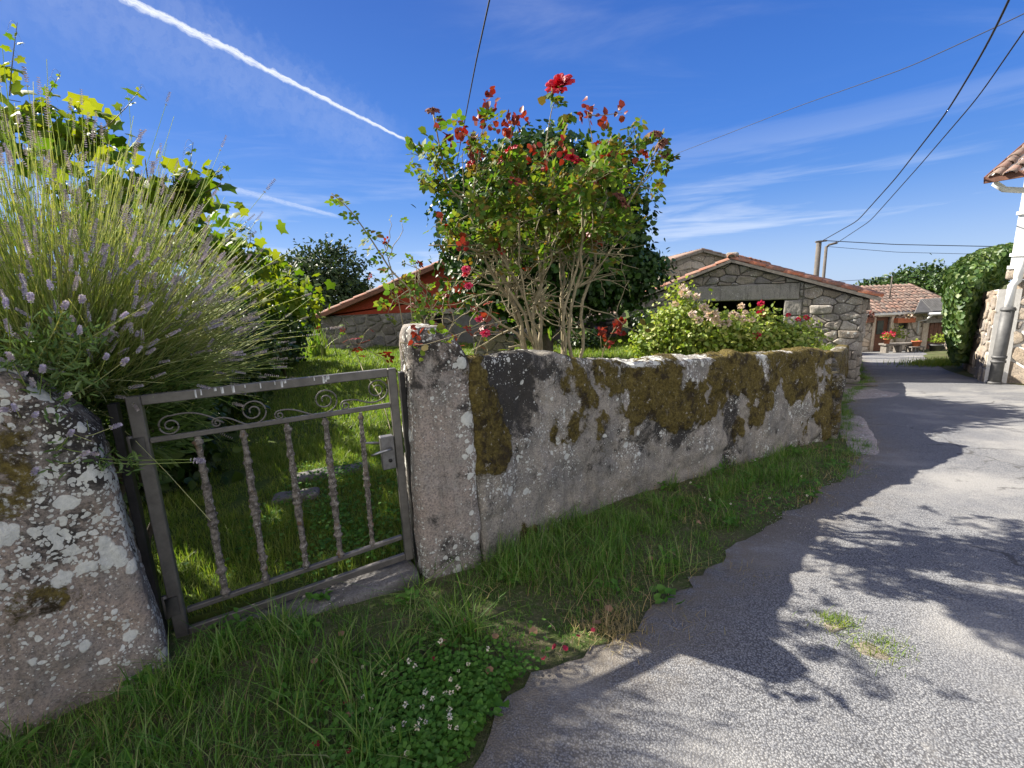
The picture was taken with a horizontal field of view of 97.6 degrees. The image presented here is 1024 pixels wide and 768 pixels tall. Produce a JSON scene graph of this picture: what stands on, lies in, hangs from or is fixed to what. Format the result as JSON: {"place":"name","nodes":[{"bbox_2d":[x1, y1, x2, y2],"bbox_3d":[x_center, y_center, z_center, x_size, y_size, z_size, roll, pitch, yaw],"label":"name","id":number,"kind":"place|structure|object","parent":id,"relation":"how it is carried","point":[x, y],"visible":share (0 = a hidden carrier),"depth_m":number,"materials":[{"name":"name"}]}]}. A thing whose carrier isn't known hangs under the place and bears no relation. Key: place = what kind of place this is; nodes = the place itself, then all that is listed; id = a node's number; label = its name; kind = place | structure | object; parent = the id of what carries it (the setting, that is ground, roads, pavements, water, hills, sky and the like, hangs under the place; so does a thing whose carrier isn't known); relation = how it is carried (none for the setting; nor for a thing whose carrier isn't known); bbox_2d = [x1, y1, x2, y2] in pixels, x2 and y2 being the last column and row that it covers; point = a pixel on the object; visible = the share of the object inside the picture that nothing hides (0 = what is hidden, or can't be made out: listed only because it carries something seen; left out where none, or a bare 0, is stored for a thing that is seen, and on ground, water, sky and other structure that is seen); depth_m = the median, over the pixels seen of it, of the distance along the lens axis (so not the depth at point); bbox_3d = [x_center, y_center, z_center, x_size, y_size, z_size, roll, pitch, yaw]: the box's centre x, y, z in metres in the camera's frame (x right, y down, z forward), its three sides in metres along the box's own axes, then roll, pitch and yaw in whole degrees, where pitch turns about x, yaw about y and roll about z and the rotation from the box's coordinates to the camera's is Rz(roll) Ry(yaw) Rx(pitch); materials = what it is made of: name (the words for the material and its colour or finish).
{"place":"outdoors","nodes":[
{"label":"outdoors","id":0,"kind":"place"},
{"bbox_2d":[454,0,489,176],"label":"cable","id":1,"kind":"object","parent":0,"point":[475,66],"visible":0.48,"depth_m":7.96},
{"bbox_2d":[126,305,836,630],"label":"garden lawn","id":2,"kind":"structure","parent":0,"point":[214,612],"depth_m":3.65,"materials":[{"name":"plant"}]},
{"bbox_2d":[0,20,158,267],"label":"grapevine","id":3,"kind":"object","parent":2,"relation":"on","point":[91,106],"visible":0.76,"depth_m":4.41,"materials":[{"name":"green plant"}]},
{"bbox_2d":[3,168,255,288],"bbox_3d":[-4.087,-0.714,5.040,2.716,3.212,1.576,-2,11,0],"label":"grapevine","id":4,"kind":"object","parent":2,"relation":"on","point":[204,218],"visible":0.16,"depth_m":4.82,"materials":[{"name":"green plant"}]},
{"bbox_2d":[22,136,288,301],"bbox_3d":[-3.306,-0.689,4.670,1.486,3.238,1.950,-2,11,0],"label":"grapevine","id":5,"kind":"object","parent":2,"relation":"on","point":[211,207],"visible":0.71,"depth_m":4.18,"materials":[{"name":"green plant"}]},
{"bbox_2d":[0,48,341,567],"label":"lavender bush","id":6,"kind":"object","parent":2,"relation":"on","point":[92,339],"visible":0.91,"depth_m":2.20,"materials":[{"name":"green plant"}]},
{"bbox_2d":[89,278,319,504],"bbox_3d":[-5.640,-0.548,8.096,3.392,2.782,11.165,-6,12,-17],"label":"bush","id":7,"kind":"object","parent":2,"relation":"on","point":[184,473],"visible":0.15,"depth_m":6.18,"materials":[{"name":"green plant"}]},
{"bbox_2d":[124,205,335,353],"bbox_3d":[-3.571,-0.797,6.205,1.757,2.894,2.739,-2,11,0],"label":"grapevine","id":8,"kind":"object","parent":2,"relation":"on","point":[271,272],"visible":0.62,"depth_m":5.95,"materials":[{"name":"green plant"}]},
{"bbox_2d":[190,248,343,376],"bbox_3d":[-5.133,-1.520,10.174,2.308,2.928,5.646,-2,11,0],"label":"grapevine","id":9,"kind":"object","parent":2,"relation":"on","point":[289,292],"visible":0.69,"depth_m":9.65,"materials":[{"name":"green plant"}]},
{"bbox_2d":[183,454,402,583],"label":"weeds","id":10,"kind":"object","parent":2,"relation":"on","point":[348,533],"visible":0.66,"depth_m":3.25,"materials":[{"name":"green plant"}]},
{"bbox_2d":[271,487,319,504],"bbox_3d":[-1.821,0.976,3.793,0.369,0.132,0.173,-6,12,-16],"label":"flat stone","id":11,"kind":"object","parent":2,"relation":"on","point":[284,496],"visible":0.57,"depth_m":3.75,"materials":[{"name":"grey stone"}]},
{"bbox_2d":[246,233,379,333],"bbox_3d":[-11.069,-4.763,25.436,7.719,7.166,6.768,-2,11,0],"label":"bushy tree","id":12,"kind":"object","parent":2,"relation":"on","point":[340,276],"visible":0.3,"depth_m":24.26,"materials":[{"name":"green plant"}]},
{"bbox_2d":[304,325,336,357],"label":"iris clump","id":13,"kind":"object","parent":2,"relation":"on","point":[318,348],"visible":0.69,"depth_m":13.88,"materials":[{"name":"green plant"}]},
{"bbox_2d":[234,560,419,620],"bbox_3d":[-1.169,1.306,2.522,1.277,0.274,0.294,-8,12,-25],"label":"stone step","id":14,"kind":"object","parent":2,"relation":"on","point":[388,579],"visible":0.24,"depth_m":2.57,"materials":[{"name":"grey stone"}]},
{"bbox_2d":[297,462,370,481],"bbox_3d":[-1.709,0.874,4.293,0.685,0.134,0.215,-6,12,-20],"label":"flat stone","id":15,"kind":"object","parent":2,"relation":"on","point":[303,477],"visible":0.24,"depth_m":4.22,"materials":[{"name":"grey stone"}]},
{"bbox_2d":[336,277,375,298],"bbox_3d":[-10.101,-5.362,29.573,3.957,3.594,3.674,-2,11,0],"label":"bushy tree","id":16,"kind":"object","parent":2,"relation":"on","point":[371,287],"visible":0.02,"depth_m":29.11,"materials":[{"name":"green plant"}]},
{"bbox_2d":[315,193,515,433],"bbox_3d":[-1.078,-0.176,3.688,0.958,2.325,3.328,-11,14,-36],"label":"climbing rose","id":17,"kind":"object","parent":2,"relation":"on","point":[418,314],"visible":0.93,"depth_m":2.88,"materials":[{"name":"plant"}]},
{"bbox_2d":[316,261,616,349],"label":"red shed","id":18,"kind":"structure","parent":2,"relation":"on","point":[360,314],"depth_m":15.78,"materials":[{"name":"stone"},{"name":"clay tile"},{"name":"wood"}]},
{"bbox_2d":[454,315,479,343],"bbox_3d":[-1.578,-1.828,15.872,0.905,1.219,0.100,-2,11,0],"label":"door","id":19,"kind":"structure","parent":18,"relation":"in","point":[464,320],"depth_m":15.79,"materials":[{"name":"grey wood"}]},
{"bbox_2d":[473,333,514,354],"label":"tile plinth","id":20,"kind":"structure","parent":2,"relation":"on","point":[496,344],"depth_m":11.99,"materials":[{"name":"stone"}]},
{"bbox_2d":[404,73,680,357],"bbox_3d":[0.271,-0.801,3.538,1.970,2.901,1.650,-12,14,-39],"label":"rose bush","id":21,"kind":"object","parent":2,"relation":"on","point":[589,182],"visible":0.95,"depth_m":3.26,"materials":[{"name":"green plant"}]},
{"bbox_2d":[411,111,676,350],"bbox_3d":[0.754,-2.897,9.889,5.682,5.420,4.541,-2,11,0],"label":"evergreen tree","id":22,"kind":"object","parent":2,"relation":"on","point":[645,275],"visible":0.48,"depth_m":9.01,"materials":[{"name":"green plant"}]},
{"bbox_2d":[553,323,607,349],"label":"bush","id":23,"kind":"object","parent":2,"relation":"on","point":[593,340],"visible":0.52,"depth_m":12.76,"materials":[{"name":"green plant"}]},
{"bbox_2d":[554,308,625,344],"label":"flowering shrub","id":24,"kind":"object","parent":2,"relation":"on","point":[557,336],"visible":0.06,"depth_m":13.70,"materials":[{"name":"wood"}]},
{"bbox_2d":[595,317,626,356],"bbox_3d":[0.893,0.044,4.039,0.284,1.286,0.136,-2,11,0],"label":"red sprout","id":25,"kind":"object","parent":2,"relation":"on","point":[618,325],"visible":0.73,"depth_m":3.93,"materials":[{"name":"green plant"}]},
{"bbox_2d":[653,248,726,283],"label":"stone house","id":26,"kind":"structure","parent":2,"relation":"on","point":[689,261],"depth_m":23.25,"materials":[{"name":"stone"}]},
{"bbox_2d":[618,276,769,358],"bbox_3d":[2.636,-0.722,6.623,2.089,1.755,1.151,1,12,16],"label":"flowering shrub","id":27,"kind":"object","parent":2,"relation":"on","point":[700,329],"visible":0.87,"depth_m":6.38,"materials":[{"name":"green plant"}]},
{"bbox_2d":[713,300,832,351],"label":"flowering shrub","id":28,"kind":"object","parent":2,"relation":"on","point":[776,336],"visible":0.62,"depth_m":6.47,"materials":[{"name":"green plant"}]},
{"bbox_2d":[0,284,1023,767],"bbox_3d":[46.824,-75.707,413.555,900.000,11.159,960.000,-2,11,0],"label":"ground","id":29,"kind":"structure","parent":0,"point":[558,656],"depth_m":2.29,"materials":[{"name":"green plant"}]},
{"bbox_2d":[0,360,170,741],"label":"stone gatepost","id":30,"kind":"object","parent":29,"relation":"on","point":[79,610],"visible":0.73,"depth_m":1.78,"materials":[{"name":"stone"}]},
{"bbox_2d":[107,402,169,638],"bbox_3d":[-1.778,0.701,2.146,0.034,1.250,0.050,-8,12,-25],"label":"metal jamb","id":31,"kind":"object","parent":30,"relation":"attached to","point":[132,494],"visible":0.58,"depth_m":2.11,"materials":[{"name":"black metal"}]},
{"bbox_2d":[124,368,412,637],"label":"metal gate","id":32,"kind":"structure","parent":31,"relation":"attached to","point":[391,452],"depth_m":2.34,"materials":[{"name":"metal"}]},
{"bbox_2d":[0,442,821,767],"bbox_3d":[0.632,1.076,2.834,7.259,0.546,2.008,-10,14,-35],"label":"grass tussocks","id":33,"kind":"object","parent":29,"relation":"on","point":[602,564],"depth_m":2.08,"materials":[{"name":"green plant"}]},
{"bbox_2d":[0,444,849,767],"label":"verge weeds","id":34,"kind":"object","parent":29,"relation":"on","point":[406,596],"visible":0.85,"depth_m":2.25,"materials":[{"name":"green plant"}]},
{"bbox_2d":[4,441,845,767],"bbox_3d":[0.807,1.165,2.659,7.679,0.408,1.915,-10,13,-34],"label":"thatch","id":35,"kind":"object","parent":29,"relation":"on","point":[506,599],"visible":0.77,"depth_m":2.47,"materials":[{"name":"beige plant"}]},
{"bbox_2d":[399,323,480,578],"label":"gate pillar","id":36,"kind":"structure","parent":29,"relation":"on","point":[447,522],"depth_m":2.62,"materials":[{"name":"grey stone"}]},
{"bbox_2d":[398,371,417,561],"bbox_3d":[-0.615,0.517,2.699,0.030,1.200,0.050,-8,12,-25],"label":"metal jamb","id":37,"kind":"object","parent":36,"relation":"attached to","point":[403,396],"visible":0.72,"depth_m":2.64,"materials":[{"name":"black metal"}]},
{"bbox_2d":[492,633,498,638],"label":"dry leaf","id":38,"kind":"object","parent":29,"relation":"on","point":[495,635],"visible":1,"depth_m":2.06,"materials":[{"name":"brown plant"}]},
{"bbox_2d":[529,626,536,633],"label":"dry leaf","id":39,"kind":"object","parent":29,"relation":"on","point":[533,629],"visible":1,"depth_m":2.10,"materials":[{"name":"brown plant"}]},
{"bbox_2d":[232,472,835,767],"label":"clover patch","id":40,"kind":"object","parent":29,"relation":"on","point":[467,728],"visible":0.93,"depth_m":1.77,"materials":[{"name":"green plant"}]},
{"bbox_2d":[486,666,493,673],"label":"dry leaf","id":41,"kind":"object","parent":40,"relation":"on","point":[491,668],"visible":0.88,"depth_m":1.89,"materials":[{"name":"brown plant"}]},
{"bbox_2d":[466,344,848,561],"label":"garden wall","id":42,"kind":"structure","parent":29,"relation":"on","point":[554,431],"depth_m":3.76,"materials":[{"name":"stone"}]},
{"bbox_2d":[549,364,882,666],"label":"dry grass","id":43,"kind":"structure","parent":29,"relation":"on","point":[605,630],"depth_m":2.20,"materials":[{"name":"plant"}]},
{"bbox_2d":[605,605,612,610],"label":"dry leaf","id":44,"kind":"object","parent":43,"relation":"on","point":[610,607],"visible":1,"depth_m":2.24,"materials":[{"name":"brown plant"}]},
{"bbox_2d":[621,252,883,382],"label":"stone barn","id":45,"kind":"structure","parent":29,"relation":"on","point":[733,280],"depth_m":11.66,"materials":[{"name":"stone"}]},
{"bbox_2d":[626,303,655,342],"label":"corner creeper","id":46,"kind":"object","parent":45,"relation":"attached to","point":[635,323],"visible":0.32,"depth_m":13.44,"materials":[{"name":"green plant"}]},
{"bbox_2d":[813,240,826,275],"bbox_3d":[13.016,-3.463,19.293,0.475,5.235,0.254,-2,11,0],"label":"utility pole","id":47,"kind":"object","parent":29,"relation":"on","point":[817,257],"visible":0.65,"depth_m":18.86,"materials":[{"name":"grey concrete"}]},
{"bbox_2d":[827,240,990,246],"bbox_3d":[16.556,-5.692,18.230,6.980,0.710,0.333,0,11,11],"label":"cable","id":48,"kind":"object","parent":47,"relation":"attached to","point":[909,244],"visible":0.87,"depth_m":18.31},
{"bbox_2d":[824,0,1009,239],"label":"cable","id":49,"kind":"object","parent":47,"relation":"attached to","point":[991,35],"visible":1,"depth_m":7.29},
{"bbox_2d":[822,242,837,277],"bbox_3d":[14.457,-3.731,20.656,0.155,5.402,0.498,-12,14,-40],"label":"utility pole","id":50,"kind":"object","parent":29,"relation":"on","point":[825,260],"visible":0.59,"depth_m":20.36,"materials":[{"name":"grey metal"}]},
{"bbox_2d":[829,246,957,253],"bbox_3d":[18.241,-5.876,19.674,8.099,0.814,0.095,0,11,10],"label":"cable","id":51,"kind":"object","parent":50,"relation":"attached to","point":[902,252],"visible":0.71,"depth_m":19.83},
{"bbox_2d":[837,30,1023,242],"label":"cable","id":52,"kind":"object","parent":50,"relation":"attached to","point":[953,125],"visible":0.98,"depth_m":8.99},
{"bbox_2d":[823,360,877,481],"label":"edge tufts","id":53,"kind":"object","parent":29,"relation":"on","point":[846,413],"visible":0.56,"depth_m":6.04,"materials":[{"name":"green plant"}]},
{"bbox_2d":[853,275,889,285],"bbox_3d":[32.545,-7.203,39.623,3.601,4.880,3.900,-10,13,-34],"label":"hill tree","id":54,"kind":"object","parent":29,"relation":"on","point":[872,281],"visible":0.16,"depth_m":39.62,"materials":[{"name":"green plant"}]},
{"bbox_2d":[857,283,945,351],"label":"cottage","id":55,"kind":"structure","parent":29,"relation":"on","point":[923,306],"depth_m":23.09,"materials":[{"name":"beige stone"}]},
{"bbox_2d":[866,310,877,322],"bbox_3d":[17.958,-3.411,22.596,0.630,0.642,0.729,-12,14,-39],"label":"hanging planter","id":56,"kind":"object","parent":55,"relation":"attached to","point":[871,319],"visible":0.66,"depth_m":22.51,"materials":[{"name":"brown wood"}]},
{"bbox_2d":[873,317,888,350],"bbox_3d":[18.993,-2.588,23.196,0.796,1.784,0.090,-2,11,0],"label":"door","id":57,"kind":"structure","parent":55,"relation":"in","point":[881,322],"depth_m":23.13,"materials":[{"name":"brown wood"}]},
{"bbox_2d":[889,276,892,297],"bbox_3d":[19.984,-5.097,23.625,0.055,1.150,0.055,-7,12,-22],"label":"antenna mast","id":58,"kind":"object","parent":55,"relation":"on","point":[890,286],"visible":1,"depth_m":23.61,"materials":[{"name":"grey metal"}]},
{"bbox_2d":[890,325,910,342],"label":"climbing plant","id":59,"kind":"object","parent":55,"relation":"attached to","point":[898,332],"visible":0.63,"depth_m":22.77,"materials":[{"name":"green plant"}]},
{"bbox_2d":[894,313,915,322],"bbox_3d":[19.907,-3.368,22.678,0.877,0.526,0.823,-12,15,-41],"label":"flower box","id":60,"kind":"object","parent":55,"relation":"attached to","point":[902,319],"visible":0.99,"depth_m":22.59,"materials":[{"name":"ceramic"}]},
{"bbox_2d":[926,323,944,348],"bbox_3d":[21.900,-2.510,23.239,1.066,1.373,0.082,-2,11,0],"label":"door","id":61,"kind":"structure","parent":55,"relation":"in","point":[934,328],"depth_m":23.17,"materials":[{"name":"brown wood"}]},
{"bbox_2d":[876,253,953,290],"bbox_3d":[32.054,-7.093,35.463,6.529,6.223,6.147,-8,13,-28],"label":"hill tree","id":62,"kind":"object","parent":29,"relation":"on","point":[901,277],"visible":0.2,"depth_m":34.76,"materials":[{"name":"green plant"}]},
{"bbox_2d":[927,333,944,350],"bbox_3d":[20.679,-2.048,21.793,0.760,0.899,0.806,-2,11,0],"label":"flower pot","id":63,"kind":"object","parent":29,"relation":"on","point":[933,346],"visible":0.93,"depth_m":21.69,"materials":[{"name":"grey metal"}]},
{"bbox_2d":[923,353,976,378],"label":"dirt verge","id":64,"kind":"structure","parent":29,"relation":"on","point":[960,370],"depth_m":13.32,"materials":[{"name":"green plant"}]},
{"bbox_2d":[877,355,961,367],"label":"dirt verge grass","id":65,"kind":"structure","parent":64,"relation":"on","point":[939,362],"depth_m":14.43,"materials":[{"name":"green plant"}]},
{"bbox_2d":[909,266,1009,295],"bbox_3d":[32.910,-6.393,33.395,6.099,5.581,5.701,-2,11,0],"label":"hill tree","id":66,"kind":"object","parent":29,"relation":"on","point":[935,285],"visible":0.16,"depth_m":32.87,"materials":[{"name":"green plant"}]},
{"bbox_2d":[944,289,1022,382],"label":"stone wall","id":67,"kind":"structure","parent":29,"relation":"on","point":[981,353],"depth_m":10.13,"materials":[{"name":"beige stone"}]},
{"bbox_2d":[940,242,1013,363],"bbox_3d":[12.489,-2.132,12.200,4.250,3.366,1.388,-12,15,-41],"label":"ivy mound","id":68,"kind":"object","parent":67,"relation":"on","point":[969,279],"visible":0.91,"depth_m":11.38,"materials":[{"name":"green plant"}]},
{"bbox_2d":[984,143,1023,384],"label":"white house","id":69,"kind":"structure","parent":29,"relation":"on","point":[1010,166],"depth_m":9.49,"materials":[{"name":"white paint"}]},
{"bbox_2d":[0,0,1023,295],"label":"sky","id":70,"kind":"structure","parent":0,"point":[319,99],"materials":[{"name":"blue"}]},
{"bbox_2d":[473,350,1023,767],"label":"road","id":71,"kind":"structure","parent":0,"point":[928,542],"depth_m":2.05,"materials":[{"name":"grey asphalt"}]},
{"bbox_2d":[753,361,900,552],"bbox_3d":[8.550,-0.014,10.860,1.019,1.564,20.854,6,14,38],"label":"grit","id":72,"kind":"object","parent":71,"relation":"on","point":[833,478],"visible":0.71,"depth_m":3.95,"materials":[{"name":"grey gravel"}]},
{"bbox_2d":[792,606,866,633],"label":"weed tuft","id":73,"kind":"object","parent":71,"relation":"on","point":[837,620],"visible":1,"depth_m":2.14,"materials":[{"name":"green plant"}]},
{"bbox_2d":[823,622,845,631],"bbox_3d":[1.531,1.155,2.117,0.124,0.020,0.078,-2,11,0],"label":"dirt patch","id":74,"kind":"object","parent":71,"relation":"on","point":[830,626],"visible":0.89,"depth_m":2.11,"materials":[{"name":"beige soil"}]},
{"bbox_2d":[817,620,922,677],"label":"weed tuft","id":75,"kind":"object","parent":71,"relation":"on","point":[877,641],"visible":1,"depth_m":1.99,"materials":[{"name":"green plant"}]},
{"bbox_2d":[854,641,890,659],"bbox_3d":[1.582,1.181,1.975,0.142,0.020,0.134,-2,11,0],"label":"dirt patch","id":76,"kind":"object","parent":71,"relation":"on","point":[876,655],"visible":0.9,"depth_m":1.97,"materials":[{"name":"beige soil"}]},
{"bbox_2d":[878,342,914,352],"bbox_3d":[18.698,-1.758,21.720,1.560,0.465,0.440,-2,11,0],"label":"garden bench","id":77,"kind":"object","parent":71,"relation":"on","point":[897,347],"visible":0.76,"depth_m":21.60,"materials":[{"name":"grey stone"}]},
{"bbox_2d":[880,330,895,343],"bbox_3d":[18.059,-2.280,21.512,0.535,0.680,0.682,1,12,17],"label":"flower pot","id":78,"kind":"object","parent":77,"relation":"on","point":[889,335],"visible":1,"depth_m":21.46,"materials":[{"name":"ceramic"}]},
{"bbox_2d":[905,346,925,352],"bbox_3d":[19.281,-1.655,21.439,0.640,0.305,0.400,-2,11,0],"label":"stool","id":79,"kind":"object","parent":71,"relation":"on","point":[912,347],"visible":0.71,"depth_m":21.30,"materials":[{"name":"grey stone"}]},
{"bbox_2d":[911,338,921,346],"bbox_3d":[19.297,-1.988,21.374,0.399,0.371,0.399,-2,11,0],"label":"flower pot","id":80,"kind":"object","parent":79,"relation":"on","point":[916,343],"visible":1,"depth_m":21.30,"materials":[{"name":"ceramic"}]},
{"bbox_2d":[673,13,1023,154],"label":"cable","id":81,"kind":"object","parent":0,"point":[876,78],"visible":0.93,"depth_m":11.86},
{"bbox_2d":[840,415,878,454],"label":"paving","id":82,"kind":"structure","parent":0,"point":[866,433],"depth_m":5.71,"materials":[{"name":"grey concrete"}]},
{"bbox_2d":[842,386,899,401],"bbox_3d":[7.401,0.210,9.350,1.274,0.235,2.865,5,13,33],"label":"gutter apron","id":83,"kind":"object","parent":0,"point":[868,393],"visible":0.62,"depth_m":9.04,"materials":[{"name":"grey concrete"}]},
{"bbox_2d":[845,383,877,386],"bbox_3d":[7.890,0.025,10.357,0.840,0.058,0.364,-2,11,0],"label":"drain grate","id":84,"kind":"object","parent":83,"relation":"on","point":[851,385],"visible":0.66,"depth_m":10.23,"materials":[{"name":"grey metal"}]}
]}

